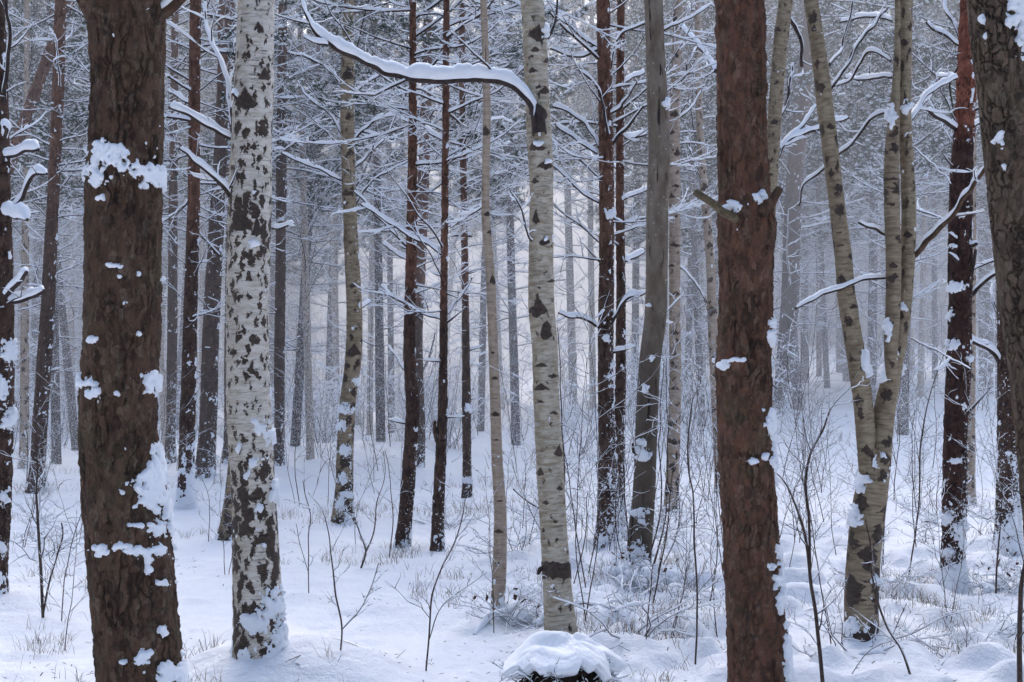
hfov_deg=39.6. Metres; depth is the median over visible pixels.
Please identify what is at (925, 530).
shrub
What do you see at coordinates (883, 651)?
shrub
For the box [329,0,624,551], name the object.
pine tree
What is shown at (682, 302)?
pine tree
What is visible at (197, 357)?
sapling
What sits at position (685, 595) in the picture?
shrub
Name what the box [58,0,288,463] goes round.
pine tree
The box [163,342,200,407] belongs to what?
sapling
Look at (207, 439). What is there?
pine tree
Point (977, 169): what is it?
pine tree
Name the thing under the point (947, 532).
sapling
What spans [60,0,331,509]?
pine tree
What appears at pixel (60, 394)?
shrub
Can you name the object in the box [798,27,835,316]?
pine tree
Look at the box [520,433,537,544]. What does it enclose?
sapling
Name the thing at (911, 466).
sapling
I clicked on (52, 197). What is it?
pine tree
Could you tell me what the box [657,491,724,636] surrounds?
sapling
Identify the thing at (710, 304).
birch tree
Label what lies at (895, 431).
sapling
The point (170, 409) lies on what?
sapling
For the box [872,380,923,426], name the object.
sapling
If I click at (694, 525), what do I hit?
sapling
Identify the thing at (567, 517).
shrub
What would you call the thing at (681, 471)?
sapling
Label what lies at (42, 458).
sapling
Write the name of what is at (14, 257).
pine tree
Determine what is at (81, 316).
pine tree
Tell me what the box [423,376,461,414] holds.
shrub
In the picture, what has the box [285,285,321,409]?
sapling
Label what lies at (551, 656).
tree stump
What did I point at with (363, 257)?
pine tree
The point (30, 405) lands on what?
shrub
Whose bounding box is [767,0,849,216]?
birch tree
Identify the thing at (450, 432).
sapling
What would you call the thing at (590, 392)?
sapling
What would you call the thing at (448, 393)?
sapling
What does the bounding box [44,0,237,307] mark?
pine tree
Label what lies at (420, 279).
pine tree
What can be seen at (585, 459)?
sapling
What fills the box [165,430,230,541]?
sapling
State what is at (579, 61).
pine tree
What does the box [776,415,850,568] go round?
sapling
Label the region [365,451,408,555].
sapling
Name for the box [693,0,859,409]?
pine tree
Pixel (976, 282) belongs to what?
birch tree
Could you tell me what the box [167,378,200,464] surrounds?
sapling
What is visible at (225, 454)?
pine tree
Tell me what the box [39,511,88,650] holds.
sapling
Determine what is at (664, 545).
sapling
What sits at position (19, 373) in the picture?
shrub
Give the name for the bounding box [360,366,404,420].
shrub
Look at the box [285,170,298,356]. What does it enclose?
pine tree
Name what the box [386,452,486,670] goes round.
sapling
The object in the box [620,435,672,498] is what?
sapling
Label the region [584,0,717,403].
pine tree
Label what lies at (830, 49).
pine tree
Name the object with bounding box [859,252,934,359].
sapling
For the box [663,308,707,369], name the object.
shrub
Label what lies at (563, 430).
sapling
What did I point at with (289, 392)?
shrub
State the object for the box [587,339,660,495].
sapling
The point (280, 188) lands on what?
pine tree
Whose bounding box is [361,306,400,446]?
sapling
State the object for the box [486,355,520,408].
shrub
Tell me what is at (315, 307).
pine tree
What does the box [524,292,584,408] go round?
sapling
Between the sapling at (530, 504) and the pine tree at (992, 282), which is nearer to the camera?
the sapling at (530, 504)
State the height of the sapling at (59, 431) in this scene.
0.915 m
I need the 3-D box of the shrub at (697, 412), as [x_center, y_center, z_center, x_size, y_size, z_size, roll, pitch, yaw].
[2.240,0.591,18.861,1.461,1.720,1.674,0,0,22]
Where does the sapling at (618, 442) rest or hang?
on the ground at (384, 626)
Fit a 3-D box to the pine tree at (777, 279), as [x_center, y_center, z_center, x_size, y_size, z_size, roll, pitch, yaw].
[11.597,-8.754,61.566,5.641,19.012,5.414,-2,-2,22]
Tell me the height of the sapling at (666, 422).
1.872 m
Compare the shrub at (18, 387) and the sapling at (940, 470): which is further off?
the shrub at (18, 387)
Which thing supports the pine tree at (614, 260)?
on the ground at (384, 626)
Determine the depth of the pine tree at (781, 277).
52.15 m
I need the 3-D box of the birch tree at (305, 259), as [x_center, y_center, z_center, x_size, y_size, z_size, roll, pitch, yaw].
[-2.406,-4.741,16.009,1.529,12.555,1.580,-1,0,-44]
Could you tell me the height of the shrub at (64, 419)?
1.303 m
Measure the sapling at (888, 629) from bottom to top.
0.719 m
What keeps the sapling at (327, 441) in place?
on the ground at (384, 626)
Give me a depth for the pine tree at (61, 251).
36.13 m
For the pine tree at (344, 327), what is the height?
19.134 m
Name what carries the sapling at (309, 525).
on the ground at (384, 626)
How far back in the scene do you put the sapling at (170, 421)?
15.24 m
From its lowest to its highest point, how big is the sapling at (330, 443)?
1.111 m
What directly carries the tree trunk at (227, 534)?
on the ground at (384, 626)
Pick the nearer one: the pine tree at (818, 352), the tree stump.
the tree stump
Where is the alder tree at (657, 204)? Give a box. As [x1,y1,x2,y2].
[616,0,714,570]
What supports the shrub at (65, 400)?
on the ground at (384, 626)
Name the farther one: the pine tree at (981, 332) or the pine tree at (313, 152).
the pine tree at (981, 332)
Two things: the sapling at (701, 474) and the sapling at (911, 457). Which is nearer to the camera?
the sapling at (911, 457)
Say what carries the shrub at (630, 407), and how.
on the ground at (384, 626)
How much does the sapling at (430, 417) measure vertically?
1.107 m
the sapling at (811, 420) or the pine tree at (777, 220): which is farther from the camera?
the pine tree at (777, 220)
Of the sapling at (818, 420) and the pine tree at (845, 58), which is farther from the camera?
the pine tree at (845, 58)
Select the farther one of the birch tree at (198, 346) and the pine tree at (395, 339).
the pine tree at (395, 339)
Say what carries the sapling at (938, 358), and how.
on the ground at (384, 626)
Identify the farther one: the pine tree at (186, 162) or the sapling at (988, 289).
the pine tree at (186, 162)
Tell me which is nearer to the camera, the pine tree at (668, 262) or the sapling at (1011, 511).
the sapling at (1011, 511)
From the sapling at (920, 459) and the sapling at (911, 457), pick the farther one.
the sapling at (911, 457)
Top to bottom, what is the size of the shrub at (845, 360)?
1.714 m
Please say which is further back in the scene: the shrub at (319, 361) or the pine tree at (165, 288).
the pine tree at (165, 288)
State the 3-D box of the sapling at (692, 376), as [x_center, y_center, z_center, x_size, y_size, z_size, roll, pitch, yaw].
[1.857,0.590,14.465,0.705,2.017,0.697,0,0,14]
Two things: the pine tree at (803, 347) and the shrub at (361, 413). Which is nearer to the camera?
the shrub at (361, 413)
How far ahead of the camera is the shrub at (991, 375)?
24.54 m
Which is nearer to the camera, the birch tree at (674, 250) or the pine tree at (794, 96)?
the birch tree at (674, 250)
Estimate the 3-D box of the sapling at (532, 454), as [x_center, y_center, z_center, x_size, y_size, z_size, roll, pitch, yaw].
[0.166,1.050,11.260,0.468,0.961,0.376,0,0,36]
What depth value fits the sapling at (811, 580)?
6.00 m
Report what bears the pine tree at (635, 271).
on the ground at (384, 626)
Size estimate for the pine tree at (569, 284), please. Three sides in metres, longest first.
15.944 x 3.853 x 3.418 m
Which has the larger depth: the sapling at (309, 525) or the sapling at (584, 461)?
the sapling at (584, 461)
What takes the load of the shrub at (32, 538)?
on the ground at (384, 626)
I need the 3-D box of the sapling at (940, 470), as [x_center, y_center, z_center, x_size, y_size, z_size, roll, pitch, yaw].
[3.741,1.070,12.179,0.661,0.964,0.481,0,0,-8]
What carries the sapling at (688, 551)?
on the ground at (384, 626)
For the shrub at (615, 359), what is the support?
on the ground at (384, 626)
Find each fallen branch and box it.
[472,599,517,634]
[513,489,538,508]
[576,598,617,611]
[921,516,937,522]
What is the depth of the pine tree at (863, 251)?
65.93 m
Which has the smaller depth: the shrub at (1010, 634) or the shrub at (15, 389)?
the shrub at (1010, 634)
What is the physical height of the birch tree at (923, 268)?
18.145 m
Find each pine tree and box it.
[0,0,56,594]
[5,0,89,450]
[5,0,89,463]
[5,0,89,493]
[6,0,85,435]
[9,0,87,428]
[9,0,216,331]
[9,3,82,420]
[10,2,76,179]
[12,10,188,344]
[12,12,83,398]
[12,23,64,333]
[13,228,31,277]
[14,242,59,342]
[15,217,83,403]
[43,45,188,324]
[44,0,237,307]
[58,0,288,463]
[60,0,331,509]
[60,256,83,394]
[69,14,225,420]
[74,199,82,360]
[75,0,190,681]
[161,1,237,429]
[164,0,337,478]
[164,18,199,356]
[164,55,182,383]
[165,268,182,367]
[167,293,199,362]
[176,0,234,463]
[176,0,404,465]
[177,0,225,364]
[177,1,223,340]
[188,0,339,416]
[198,3,288,393]
[200,0,403,446]
[210,25,221,383]
[235,0,528,547]
[236,0,422,422]
[268,12,310,337]
[270,6,344,388]
[285,134,298,378]
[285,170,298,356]
[286,26,365,383]
[288,52,368,349]
[289,5,407,424]
[289,29,368,383]
[296,0,476,441]
[296,32,344,383]
[297,255,344,380]
[300,0,522,467]
[310,149,374,364]
[321,0,459,432]
[321,0,616,497]
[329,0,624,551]
[329,15,406,383]
[340,298,345,373]
[342,255,404,363]
[362,13,433,373]
[367,83,433,372]
[392,3,504,364]
[393,13,460,378]
[430,0,615,445]
[430,1,528,430]
[435,0,554,409]
[491,0,632,403]
[501,0,717,537]
[505,0,769,550]
[553,0,696,401]
[570,0,716,382]
[572,183,598,345]
[577,166,632,343]
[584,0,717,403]
[597,65,646,315]
[610,0,817,322]
[612,0,778,375]
[613,0,718,425]
[615,183,645,315]
[624,0,687,347]
[625,55,689,338]
[625,183,686,270]
[629,0,717,404]
[668,212,706,306]
[680,2,716,364]
[681,0,931,414]
[693,0,795,681]
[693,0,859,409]
[714,0,871,382]
[716,5,810,291]
[767,0,863,394]
[772,0,900,381]
[773,2,918,372]
[773,16,831,323]
[773,244,781,334]
[773,251,811,330]
[774,21,831,313]
[776,23,867,375]
[777,0,869,387]
[781,0,953,404]
[794,0,982,434]
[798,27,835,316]
[808,0,977,308]
[809,235,835,313]
[821,1,950,362]
[823,49,879,313]
[824,244,868,318]
[825,0,940,319]
[833,98,879,345]
[852,100,939,331]
[853,241,879,346]
[857,11,947,348]
[864,246,881,341]
[879,0,994,390]
[880,2,977,378]
[912,137,944,324]
[914,23,946,352]
[915,0,996,397]
[915,206,947,346]
[916,0,994,393]
[917,204,948,347]
[920,237,945,333]
[926,0,994,592]
[930,175,994,341]
[941,119,1023,555]
[966,0,1023,535]
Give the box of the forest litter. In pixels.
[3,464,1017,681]
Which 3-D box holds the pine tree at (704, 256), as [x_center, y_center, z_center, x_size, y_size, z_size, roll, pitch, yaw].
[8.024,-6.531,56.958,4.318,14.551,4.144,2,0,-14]
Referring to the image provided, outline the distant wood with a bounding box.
[14,0,994,384]
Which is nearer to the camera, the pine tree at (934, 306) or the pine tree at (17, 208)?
the pine tree at (17, 208)
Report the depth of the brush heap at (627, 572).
8.29 m
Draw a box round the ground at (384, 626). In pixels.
[0,342,1023,681]
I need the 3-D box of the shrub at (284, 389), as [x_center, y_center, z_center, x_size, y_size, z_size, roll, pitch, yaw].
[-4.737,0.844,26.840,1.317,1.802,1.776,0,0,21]
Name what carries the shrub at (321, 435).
on the ground at (384, 626)
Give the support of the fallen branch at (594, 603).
on the ground at (384, 626)
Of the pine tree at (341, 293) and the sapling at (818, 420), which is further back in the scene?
the pine tree at (341, 293)
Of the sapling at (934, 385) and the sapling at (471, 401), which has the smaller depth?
the sapling at (934, 385)
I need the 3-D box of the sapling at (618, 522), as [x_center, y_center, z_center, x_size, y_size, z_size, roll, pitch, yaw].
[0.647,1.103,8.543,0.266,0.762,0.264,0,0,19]
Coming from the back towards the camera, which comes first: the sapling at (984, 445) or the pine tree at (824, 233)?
the pine tree at (824, 233)
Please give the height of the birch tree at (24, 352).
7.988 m
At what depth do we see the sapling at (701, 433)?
13.17 m
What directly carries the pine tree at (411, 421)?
on the ground at (384, 626)
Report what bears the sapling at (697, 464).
on the ground at (384, 626)
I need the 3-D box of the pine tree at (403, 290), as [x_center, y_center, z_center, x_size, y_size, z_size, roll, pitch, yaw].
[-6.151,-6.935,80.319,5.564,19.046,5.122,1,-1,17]
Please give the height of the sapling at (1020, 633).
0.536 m
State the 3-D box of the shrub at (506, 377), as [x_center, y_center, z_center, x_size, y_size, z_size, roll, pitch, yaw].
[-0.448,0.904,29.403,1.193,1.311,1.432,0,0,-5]
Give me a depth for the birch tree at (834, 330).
73.78 m
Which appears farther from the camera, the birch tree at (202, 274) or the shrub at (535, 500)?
the birch tree at (202, 274)
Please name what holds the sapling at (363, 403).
on the ground at (384, 626)
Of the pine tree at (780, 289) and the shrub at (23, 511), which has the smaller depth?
the shrub at (23, 511)
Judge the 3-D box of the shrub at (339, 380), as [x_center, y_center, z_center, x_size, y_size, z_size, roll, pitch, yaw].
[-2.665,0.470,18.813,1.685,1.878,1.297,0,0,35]
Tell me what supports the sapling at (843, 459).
on the ground at (384, 626)
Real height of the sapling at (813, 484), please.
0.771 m
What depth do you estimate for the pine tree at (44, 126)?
17.22 m
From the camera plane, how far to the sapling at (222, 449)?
14.62 m
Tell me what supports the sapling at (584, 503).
on the ground at (384, 626)
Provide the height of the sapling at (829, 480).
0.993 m
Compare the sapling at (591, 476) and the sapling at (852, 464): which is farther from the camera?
the sapling at (591, 476)
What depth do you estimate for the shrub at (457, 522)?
11.54 m
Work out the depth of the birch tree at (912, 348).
36.54 m
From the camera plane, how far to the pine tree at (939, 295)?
72.03 m
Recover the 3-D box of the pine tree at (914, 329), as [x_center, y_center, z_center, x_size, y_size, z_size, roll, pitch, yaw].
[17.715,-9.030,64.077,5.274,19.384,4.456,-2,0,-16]
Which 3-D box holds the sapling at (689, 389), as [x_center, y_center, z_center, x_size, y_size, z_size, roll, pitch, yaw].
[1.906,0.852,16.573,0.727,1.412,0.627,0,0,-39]
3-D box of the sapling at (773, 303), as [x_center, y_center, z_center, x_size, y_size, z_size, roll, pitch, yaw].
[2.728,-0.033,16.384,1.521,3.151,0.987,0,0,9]
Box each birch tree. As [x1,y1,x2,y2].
[6,0,86,468]
[36,5,87,434]
[159,1,225,450]
[165,1,225,407]
[166,0,295,660]
[197,289,198,390]
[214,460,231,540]
[272,0,367,459]
[274,0,437,524]
[274,0,577,634]
[275,0,398,434]
[341,15,406,434]
[445,0,512,610]
[554,0,645,409]
[585,1,642,291]
[662,0,717,512]
[680,0,719,492]
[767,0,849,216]
[795,0,986,641]
[825,249,835,345]
[841,0,976,504]
[856,8,940,374]
[878,0,958,396]
[939,243,948,347]
[976,235,977,336]
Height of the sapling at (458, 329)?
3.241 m
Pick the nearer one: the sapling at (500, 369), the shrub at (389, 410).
the sapling at (500, 369)
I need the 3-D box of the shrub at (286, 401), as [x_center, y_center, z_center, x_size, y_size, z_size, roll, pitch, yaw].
[-3.229,0.728,17.401,1.768,1.618,1.473,0,0,-23]
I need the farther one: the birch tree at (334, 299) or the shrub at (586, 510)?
the birch tree at (334, 299)
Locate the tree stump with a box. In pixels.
[490,630,631,681]
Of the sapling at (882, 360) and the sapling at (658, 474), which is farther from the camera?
the sapling at (882, 360)
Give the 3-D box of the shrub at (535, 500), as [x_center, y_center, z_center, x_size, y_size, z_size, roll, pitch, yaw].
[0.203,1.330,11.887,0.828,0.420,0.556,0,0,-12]
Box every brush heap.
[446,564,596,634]
[570,537,695,592]
[943,538,1023,595]
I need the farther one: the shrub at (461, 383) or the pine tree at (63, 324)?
the shrub at (461, 383)
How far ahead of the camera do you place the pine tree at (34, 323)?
28.57 m
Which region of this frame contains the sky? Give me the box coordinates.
[186,0,860,342]
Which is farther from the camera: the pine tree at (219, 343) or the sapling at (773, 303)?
the pine tree at (219, 343)
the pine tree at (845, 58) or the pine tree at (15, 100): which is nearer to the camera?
the pine tree at (15, 100)
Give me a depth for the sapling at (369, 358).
15.17 m
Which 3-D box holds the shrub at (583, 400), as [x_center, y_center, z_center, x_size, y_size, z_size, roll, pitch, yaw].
[0.784,0.631,17.636,1.544,1.675,1.512,0,0,43]
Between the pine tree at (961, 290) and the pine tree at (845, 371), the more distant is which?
the pine tree at (845, 371)
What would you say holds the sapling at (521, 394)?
on the ground at (384, 626)
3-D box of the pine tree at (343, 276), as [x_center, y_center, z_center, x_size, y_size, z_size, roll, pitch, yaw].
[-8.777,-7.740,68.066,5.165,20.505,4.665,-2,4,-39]
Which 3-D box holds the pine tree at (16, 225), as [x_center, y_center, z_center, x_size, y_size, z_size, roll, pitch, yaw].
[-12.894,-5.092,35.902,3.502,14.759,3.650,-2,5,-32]
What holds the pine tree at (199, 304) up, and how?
on the ground at (384, 626)
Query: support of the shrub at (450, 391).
on the ground at (384, 626)
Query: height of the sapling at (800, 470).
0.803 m
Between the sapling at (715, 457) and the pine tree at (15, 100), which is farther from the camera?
the pine tree at (15, 100)
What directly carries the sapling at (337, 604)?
on the ground at (384, 626)
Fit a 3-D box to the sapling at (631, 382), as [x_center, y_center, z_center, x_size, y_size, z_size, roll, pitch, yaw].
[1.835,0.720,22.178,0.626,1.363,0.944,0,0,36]
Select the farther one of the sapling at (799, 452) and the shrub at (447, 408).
the shrub at (447, 408)
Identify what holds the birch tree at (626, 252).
on the ground at (384, 626)
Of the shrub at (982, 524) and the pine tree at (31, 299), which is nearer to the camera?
the shrub at (982, 524)
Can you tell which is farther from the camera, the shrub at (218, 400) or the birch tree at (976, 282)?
the birch tree at (976, 282)
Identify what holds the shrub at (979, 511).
on the ground at (384, 626)
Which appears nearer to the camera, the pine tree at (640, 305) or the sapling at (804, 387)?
the sapling at (804, 387)
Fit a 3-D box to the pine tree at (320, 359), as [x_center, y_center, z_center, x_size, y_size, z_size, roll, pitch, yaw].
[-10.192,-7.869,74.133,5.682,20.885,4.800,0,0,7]
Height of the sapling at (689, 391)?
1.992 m
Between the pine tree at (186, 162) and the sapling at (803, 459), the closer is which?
the sapling at (803, 459)
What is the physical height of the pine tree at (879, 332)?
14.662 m
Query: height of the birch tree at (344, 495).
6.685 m
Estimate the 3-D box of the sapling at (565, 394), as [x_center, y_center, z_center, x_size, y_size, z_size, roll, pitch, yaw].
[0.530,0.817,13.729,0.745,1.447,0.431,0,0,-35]
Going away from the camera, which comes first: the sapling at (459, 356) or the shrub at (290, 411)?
the shrub at (290, 411)
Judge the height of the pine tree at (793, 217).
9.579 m
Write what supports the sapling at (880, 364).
on the ground at (384, 626)
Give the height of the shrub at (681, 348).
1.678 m
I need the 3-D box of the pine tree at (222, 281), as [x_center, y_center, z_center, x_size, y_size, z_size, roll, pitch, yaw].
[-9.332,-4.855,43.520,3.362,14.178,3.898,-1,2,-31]
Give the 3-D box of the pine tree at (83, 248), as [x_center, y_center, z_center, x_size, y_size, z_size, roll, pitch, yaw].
[-10.893,-7.935,38.953,4.717,20.522,5.583,0,0,25]
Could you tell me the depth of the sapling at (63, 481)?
7.34 m
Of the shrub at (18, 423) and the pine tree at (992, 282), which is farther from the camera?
the pine tree at (992, 282)
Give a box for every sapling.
[0,385,66,617]
[13,375,55,482]
[13,407,71,546]
[35,297,82,620]
[39,405,69,488]
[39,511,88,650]
[158,358,210,467]
[158,388,179,440]
[159,363,180,458]
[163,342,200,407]
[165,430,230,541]
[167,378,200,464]
[177,325,223,388]
[190,449,281,574]
[203,416,228,482]
[270,304,319,394]
[270,347,323,501]
[271,341,321,502]
[282,442,388,649]
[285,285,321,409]
[286,368,338,457]
[288,458,321,592]
[309,398,359,482]
[313,392,339,502]
[316,266,422,469]
[331,452,384,543]
[336,354,398,473]
[349,440,390,567]
[353,414,376,493]
[356,368,374,431]
[357,347,374,419]
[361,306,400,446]
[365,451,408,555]
[366,358,397,437]
[381,423,404,489]
[385,335,449,402]
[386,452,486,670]
[398,285,466,461]
[403,382,437,451]
[416,276,470,403]
[425,238,507,428]
[426,360,461,420]
[447,399,461,451]
[450,312,475,394]
[451,238,519,396]
[451,358,478,433]
[452,452,516,632]
[475,285,525,465]
[475,355,531,435]
[486,271,673,621]
[487,429,521,502]
[499,283,596,375]
[499,379,521,479]
[500,347,531,402]
[503,362,533,428]
[505,419,531,472]
[508,263,598,587]
[509,414,565,527]
[511,253,690,612]
[511,361,566,460]
[520,403,572,459]
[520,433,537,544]
[522,418,593,514]
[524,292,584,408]
[528,276,591,388]
[557,327,595,509]
[559,358,590,443]
[565,435,592,491]
[565,467,602,551]
[567,425,598,506]
[572,358,626,419]
[579,451,597,505]
[584,343,672,546]
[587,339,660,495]
[596,467,635,563]
[605,418,635,550]
[613,343,638,412]
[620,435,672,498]
[624,459,691,573]
[626,270,666,454]
[632,449,690,639]
[646,346,722,664]
[650,476,718,637]
[654,334,724,582]
[655,299,708,493]
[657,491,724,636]
[659,289,717,515]
[662,298,784,545]
[662,331,705,431]
[663,300,710,488]
[666,372,716,500]
[667,355,700,421]
[674,378,720,601]
[678,416,716,531]
[681,342,806,508]
[685,260,813,379]
[686,407,717,523]
[771,262,847,485]
[772,296,849,519]
[772,312,841,643]
[772,322,811,432]
[772,368,836,520]
[773,392,851,538]
[774,214,879,476]
[775,382,835,533]
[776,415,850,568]
[777,366,870,681]
[777,445,808,536]
[778,383,840,566]
[778,449,827,542]
[787,426,807,481]
[789,385,836,467]
[801,393,849,492]
[803,392,837,465]
[809,346,942,563]
[809,415,853,554]
[823,433,855,494]
[835,402,897,503]
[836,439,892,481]
[846,337,921,394]
[848,519,910,673]
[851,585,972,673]
[855,287,930,461]
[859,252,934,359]
[864,328,907,441]
[870,351,933,499]
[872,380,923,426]
[872,386,912,461]
[885,473,997,622]
[891,383,939,546]
[894,355,945,573]
[895,434,929,501]
[896,444,941,531]
[908,323,947,468]
[913,263,947,376]
[915,413,942,482]
[915,415,976,510]
[921,438,967,524]
[928,319,986,398]
[932,350,1023,560]
[940,372,995,514]
[968,350,996,488]
[969,411,996,487]
[977,223,996,339]
[980,371,996,468]
[986,447,1022,592]
[994,473,1023,542]
[1015,561,1023,681]
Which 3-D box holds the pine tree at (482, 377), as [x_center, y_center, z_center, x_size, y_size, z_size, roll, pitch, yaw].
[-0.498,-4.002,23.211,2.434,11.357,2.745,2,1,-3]
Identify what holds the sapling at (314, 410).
on the ground at (384, 626)
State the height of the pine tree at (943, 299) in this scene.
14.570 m
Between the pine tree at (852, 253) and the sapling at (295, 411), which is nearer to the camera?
the sapling at (295, 411)
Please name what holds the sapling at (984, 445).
on the ground at (384, 626)
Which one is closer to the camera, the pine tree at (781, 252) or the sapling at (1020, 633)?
the sapling at (1020, 633)
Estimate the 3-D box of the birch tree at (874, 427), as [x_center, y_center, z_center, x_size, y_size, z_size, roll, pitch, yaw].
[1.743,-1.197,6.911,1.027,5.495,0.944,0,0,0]
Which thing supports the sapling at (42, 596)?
on the ground at (384, 626)
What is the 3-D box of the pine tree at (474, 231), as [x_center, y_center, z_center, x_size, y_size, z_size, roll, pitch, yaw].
[-1.272,-5.903,34.230,3.140,15.890,3.640,2,-3,19]
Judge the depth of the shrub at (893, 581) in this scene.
8.16 m
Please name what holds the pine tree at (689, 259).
on the ground at (384, 626)
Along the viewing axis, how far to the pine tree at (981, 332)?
29.93 m
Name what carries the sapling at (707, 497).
on the ground at (384, 626)
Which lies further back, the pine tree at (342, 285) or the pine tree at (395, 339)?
the pine tree at (395, 339)
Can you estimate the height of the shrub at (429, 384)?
1.754 m
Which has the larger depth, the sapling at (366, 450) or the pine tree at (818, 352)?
the pine tree at (818, 352)
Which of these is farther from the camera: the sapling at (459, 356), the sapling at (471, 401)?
the sapling at (459, 356)
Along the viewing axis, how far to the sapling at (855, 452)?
12.10 m
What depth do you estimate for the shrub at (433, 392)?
24.87 m
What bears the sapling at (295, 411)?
on the ground at (384, 626)
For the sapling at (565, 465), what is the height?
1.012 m
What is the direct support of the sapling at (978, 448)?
on the ground at (384, 626)
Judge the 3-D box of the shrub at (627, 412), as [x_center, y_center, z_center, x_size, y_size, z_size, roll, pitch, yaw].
[1.858,0.572,18.548,1.522,1.792,1.743,0,0,38]
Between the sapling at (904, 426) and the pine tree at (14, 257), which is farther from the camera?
the pine tree at (14, 257)
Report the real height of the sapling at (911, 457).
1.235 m
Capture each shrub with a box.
[9,510,83,566]
[12,480,79,520]
[13,342,50,451]
[14,340,33,395]
[14,341,78,415]
[14,374,32,439]
[14,377,77,448]
[15,366,77,445]
[15,376,61,438]
[16,349,78,432]
[158,359,181,434]
[158,367,220,433]
[165,338,223,436]
[166,365,223,421]
[176,347,328,462]
[269,360,326,431]
[269,368,325,419]
[270,371,293,402]
[271,337,337,437]
[272,325,368,442]
[285,352,337,442]
[293,313,397,435]
[311,322,375,441]
[319,368,375,425]
[358,372,436,437]
[360,330,437,416]
[360,365,385,421]
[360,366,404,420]
[374,313,488,438]
[385,395,405,424]
[394,365,460,428]
[400,351,520,448]
[412,480,493,529]
[419,487,474,528]
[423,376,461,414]
[424,351,476,448]
[424,361,473,412]
[425,346,489,418]
[451,377,488,418]
[454,493,540,556]
[471,354,518,412]
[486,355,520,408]
[488,478,582,517]
[502,448,607,583]
[511,332,632,454]
[515,483,595,529]
[526,380,585,431]
[536,501,595,530]
[541,555,724,650]
[557,327,588,396]
[588,319,702,442]
[592,483,709,541]
[595,332,641,383]
[609,335,697,563]
[613,322,692,412]
[614,347,664,424]
[626,340,694,422]
[627,498,715,529]
[633,322,710,445]
[640,315,705,385]
[653,479,706,532]
[659,380,697,432]
[659,548,724,597]
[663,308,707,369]
[703,349,710,400]
[771,331,803,411]
[777,499,844,539]
[785,571,961,665]
[821,526,956,596]
[826,315,934,398]
[826,496,907,527]
[840,317,913,391]
[865,321,938,374]
[880,559,942,598]
[889,488,968,543]
[891,470,994,518]
[894,591,1009,656]
[923,311,996,410]
[938,564,1023,641]
[967,489,994,523]
[967,510,1023,537]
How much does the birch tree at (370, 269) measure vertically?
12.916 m
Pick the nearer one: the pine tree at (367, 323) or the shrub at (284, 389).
the shrub at (284, 389)
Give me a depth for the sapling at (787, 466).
9.89 m
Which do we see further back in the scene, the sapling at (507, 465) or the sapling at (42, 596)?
the sapling at (507, 465)
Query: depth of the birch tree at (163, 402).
19.36 m
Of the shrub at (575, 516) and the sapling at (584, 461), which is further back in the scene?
the sapling at (584, 461)
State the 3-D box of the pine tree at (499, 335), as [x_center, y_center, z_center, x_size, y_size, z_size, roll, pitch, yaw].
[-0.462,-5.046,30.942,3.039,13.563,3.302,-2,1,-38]
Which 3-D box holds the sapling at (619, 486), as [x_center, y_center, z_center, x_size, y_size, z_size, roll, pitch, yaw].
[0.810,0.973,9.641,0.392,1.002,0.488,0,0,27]
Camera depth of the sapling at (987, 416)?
16.04 m
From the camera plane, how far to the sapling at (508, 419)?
15.09 m
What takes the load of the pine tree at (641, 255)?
on the ground at (384, 626)
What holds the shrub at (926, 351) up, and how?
on the ground at (384, 626)
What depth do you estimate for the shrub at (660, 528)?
11.03 m
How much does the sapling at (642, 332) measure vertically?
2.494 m
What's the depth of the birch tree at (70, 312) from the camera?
25.93 m
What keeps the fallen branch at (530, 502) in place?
on the ground at (384, 626)
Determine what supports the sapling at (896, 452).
on the ground at (384, 626)
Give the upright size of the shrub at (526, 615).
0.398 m
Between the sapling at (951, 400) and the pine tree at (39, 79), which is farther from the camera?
the pine tree at (39, 79)
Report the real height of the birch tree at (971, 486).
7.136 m
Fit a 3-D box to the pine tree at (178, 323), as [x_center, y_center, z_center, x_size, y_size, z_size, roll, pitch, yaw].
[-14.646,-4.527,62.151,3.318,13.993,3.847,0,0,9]
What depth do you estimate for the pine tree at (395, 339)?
73.68 m
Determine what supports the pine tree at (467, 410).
on the ground at (384, 626)
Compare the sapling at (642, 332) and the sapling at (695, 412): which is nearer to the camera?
the sapling at (695, 412)
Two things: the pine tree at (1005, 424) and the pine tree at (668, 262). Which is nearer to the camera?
the pine tree at (1005, 424)
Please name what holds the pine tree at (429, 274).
on the ground at (384, 626)
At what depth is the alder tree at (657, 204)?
8.82 m
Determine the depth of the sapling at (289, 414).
12.84 m
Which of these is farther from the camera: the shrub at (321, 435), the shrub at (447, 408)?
the shrub at (321, 435)
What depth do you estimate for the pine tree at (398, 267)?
75.33 m
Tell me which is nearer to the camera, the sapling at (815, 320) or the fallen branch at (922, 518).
the fallen branch at (922, 518)
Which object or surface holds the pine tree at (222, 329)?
on the ground at (384, 626)
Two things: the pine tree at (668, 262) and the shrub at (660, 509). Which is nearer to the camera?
the shrub at (660, 509)
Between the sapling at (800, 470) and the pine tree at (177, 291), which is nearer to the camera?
the sapling at (800, 470)

